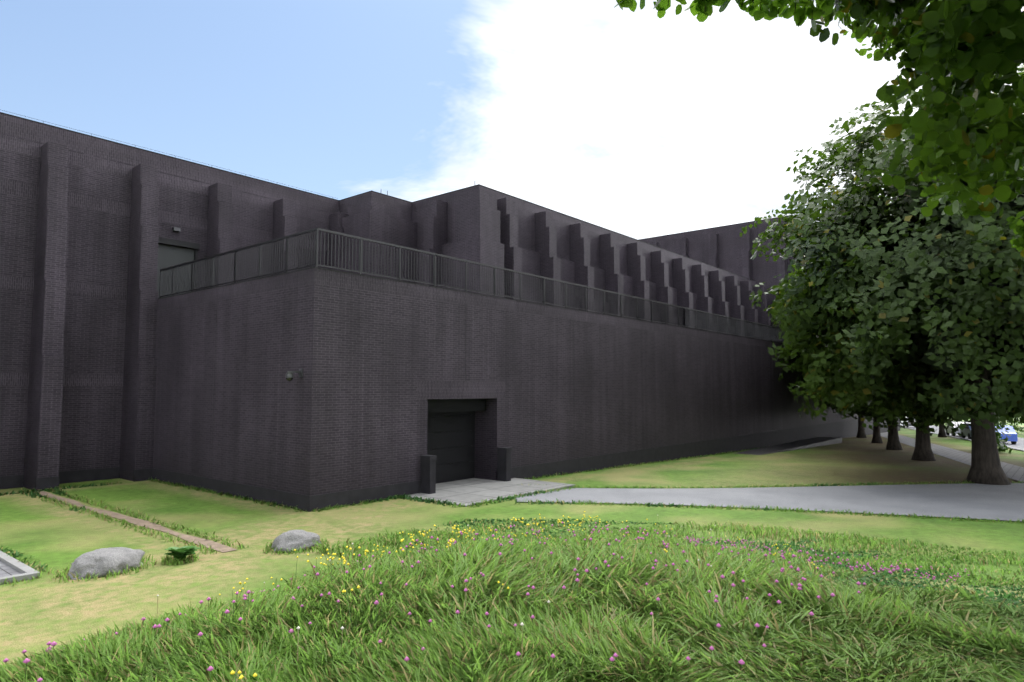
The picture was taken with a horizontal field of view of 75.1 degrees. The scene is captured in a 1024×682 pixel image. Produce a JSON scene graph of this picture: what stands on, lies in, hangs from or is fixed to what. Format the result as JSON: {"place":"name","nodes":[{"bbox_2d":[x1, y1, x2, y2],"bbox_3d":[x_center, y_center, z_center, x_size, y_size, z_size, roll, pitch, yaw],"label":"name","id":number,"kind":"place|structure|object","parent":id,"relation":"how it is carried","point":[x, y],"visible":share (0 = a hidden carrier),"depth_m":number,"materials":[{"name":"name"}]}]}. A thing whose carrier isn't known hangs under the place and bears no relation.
{"place":"outdoors","nodes":[
{"label":"outdoors","id":0,"kind":"place"},
{"bbox_2d":[0,561,21,576],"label":"yard paving","id":1,"kind":"structure","parent":0,"point":[6,570],"depth_m":11.89,"materials":[{"name":"grey concrete"}]},
{"bbox_2d":[408,478,574,506],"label":"concrete slab","id":2,"kind":"structure","parent":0,"point":[468,491],"depth_m":21.55,"materials":[{"name":"grey concrete"}]},
{"bbox_2d":[0,418,1023,681],"bbox_3d":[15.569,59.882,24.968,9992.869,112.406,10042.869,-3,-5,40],"label":"lawn","id":3,"kind":"structure","parent":0,"point":[42,610],"depth_m":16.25,"materials":[{"name":"green plant"}]},
{"bbox_2d":[0,551,39,584],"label":"yard kerb","id":4,"kind":"structure","parent":3,"relation":"on","point":[26,571],"depth_m":11.76,"materials":[{"name":"concrete"}]},
{"bbox_2d":[67,547,144,579],"bbox_3d":[-7.363,4.022,12.073,1.057,0.524,1.299,-3,-5,40],"label":"boulder","id":5,"kind":"object","parent":3,"relation":"on","point":[102,561],"visible":0.87,"depth_m":11.76,"materials":[{"name":"stone"}]},
{"bbox_2d":[30,490,236,551],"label":"brick paving strip","id":6,"kind":"structure","parent":3,"relation":"on","point":[205,542],"depth_m":15.96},
{"bbox_2d":[0,110,348,490],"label":"building wall","id":7,"kind":"structure","parent":3,"relation":"on","point":[97,234],"depth_m":24.11,"materials":[{"name":"brick"}]},
{"bbox_2d":[164,546,200,560],"bbox_3d":[-6.277,4.050,12.697,0.622,0.292,0.561,-1,-4,10],"label":"shrub","id":8,"kind":"object","parent":3,"relation":"on","point":[177,553],"visible":0.88,"depth_m":12.59,"materials":[{"name":"green plant"}]},
{"bbox_2d":[271,530,319,552],"bbox_3d":[-4.486,4.148,13.823,0.905,0.469,1.079,-3,-5,40],"label":"boulder","id":9,"kind":"object","parent":3,"relation":"on","point":[289,540],"visible":0.84,"depth_m":13.54,"materials":[{"name":"stone"}]},
{"bbox_2d":[3,511,970,681],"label":"wildflowers","id":10,"kind":"object","parent":3,"relation":"on","point":[406,659],"visible":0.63,"depth_m":5.68,"materials":[{"name":"yellow"}]},
{"bbox_2d":[152,267,899,511],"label":"building block","id":11,"kind":"structure","parent":3,"relation":"on","point":[401,388],"depth_m":22.76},
{"bbox_2d":[286,369,302,380],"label":"security camera dome","id":12,"kind":"structure","parent":11,"relation":"attached to","point":[289,375],"depth_m":18.12,"materials":[{"name":"grey plastic"}]},
{"bbox_2d":[159,228,684,326],"bbox_3d":[-1.883,-1.691,30.638,10.113,1.160,23.263,-3,-5,40],"label":"dark railing","id":13,"kind":"object","parent":11,"relation":"on","point":[668,310],"visible":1,"depth_m":22.50,"materials":[{"name":"black metal"}]},
{"bbox_2d":[325,184,769,340],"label":"building","id":14,"kind":"structure","parent":11,"relation":"on","point":[478,223],"depth_m":32.61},
{"bbox_2d":[639,215,809,342],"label":"building","id":15,"kind":"structure","parent":11,"relation":"on","point":[727,248],"depth_m":59.94,"materials":[{"name":"brick"}]},
{"bbox_2d":[685,307,786,342],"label":"galvanised railing","id":16,"kind":"object","parent":11,"relation":"on","point":[706,322],"visible":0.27,"depth_m":41.59,"materials":[{"name":"grey metal"}]},
{"bbox_2d":[668,0,813,19],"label":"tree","id":17,"kind":"object","parent":3,"relation":"on","point":[760,7],"visible":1,"depth_m":6.47,"materials":[{"name":"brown plant"}]},
{"bbox_2d":[614,0,844,31],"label":"tree foliage","id":18,"kind":"object","parent":17,"relation":"attached to","point":[771,10],"visible":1,"depth_m":6.43,"materials":[{"name":"green plant"}]},
{"bbox_2d":[797,0,1023,256],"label":"tree foliage","id":19,"kind":"object","parent":17,"relation":"attached to","point":[975,48],"visible":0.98,"depth_m":6.34,"materials":[{"name":"green plant"}]},
{"bbox_2d":[734,437,841,454],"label":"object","id":20,"kind":"structure","parent":3,"relation":"on","point":[809,443],"depth_m":45.20,"materials":[{"name":"black concrete"}]},
{"bbox_2d":[938,424,946,436],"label":"tree","id":21,"kind":"object","parent":3,"relation":"on","point":[941,433],"visible":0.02,"depth_m":64.60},
{"bbox_2d":[900,414,1023,453],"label":"hedge shrubs","id":22,"kind":"object","parent":3,"relation":"on","point":[1000,425],"visible":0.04,"depth_m":43.39,"materials":[{"name":"green plant"}]},
{"bbox_2d":[0,0,1023,239],"label":"sky","id":23,"kind":"structure","parent":0,"point":[638,124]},
{"bbox_2d":[516,483,1023,520],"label":"asphalt driveway","id":24,"kind":"structure","parent":0,"point":[986,501],"depth_m":20.73,"materials":[{"name":"grey asphalt"}]},
{"bbox_2d":[740,64,1023,484],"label":"tree","id":25,"kind":"object","parent":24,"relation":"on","point":[845,293],"depth_m":23.67,"materials":[{"name":"green plant"}]},
{"bbox_2d":[835,408,882,442],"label":"tree","id":26,"kind":"object","parent":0,"point":[876,438],"depth_m":52.72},
{"bbox_2d":[856,416,866,437],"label":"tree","id":27,"kind":"object","parent":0,"point":[861,432],"visible":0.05,"depth_m":61.06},
{"bbox_2d":[881,432,1023,482],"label":"sidewalk","id":28,"kind":"structure","parent":0,"point":[1014,472],"depth_m":39.35,"materials":[{"name":"grey concrete"}]},
{"bbox_2d":[774,283,944,449],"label":"tree","id":29,"kind":"object","parent":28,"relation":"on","point":[840,412],"depth_m":45.11,"materials":[{"name":"green plant"}]},
{"bbox_2d":[767,201,1023,460],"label":"tree","id":30,"kind":"object","parent":28,"relation":"on","point":[934,420],"depth_m":36.45,"materials":[{"name":"plant"}]},
{"bbox_2d":[900,421,1023,450],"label":"street","id":31,"kind":"structure","parent":0,"point":[1019,443],"depth_m":59.77,"materials":[{"name":"grey asphalt"}]},
{"bbox_2d":[945,422,967,436],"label":"silver car","id":32,"kind":"object","parent":31,"relation":"on","point":[948,431],"visible":0.35,"depth_m":66.14,"materials":[{"name":"grey paint"}]},
{"bbox_2d":[905,427,1023,449],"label":"street kerb","id":33,"kind":"structure","parent":31,"relation":"on","point":[970,439],"depth_m":60.11,"materials":[{"name":"concrete"}]},
{"bbox_2d":[960,423,970,438],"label":"dark blue car","id":34,"kind":"object","parent":31,"relation":"on","point":[965,431],"visible":0.39,"depth_m":60.79,"materials":[{"name":"blue paint"}]},
{"bbox_2d":[995,426,1017,443],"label":"blue car","id":35,"kind":"object","parent":31,"relation":"on","point":[1013,438],"visible":0.36,"depth_m":53.06,"materials":[{"name":"blue paint"}]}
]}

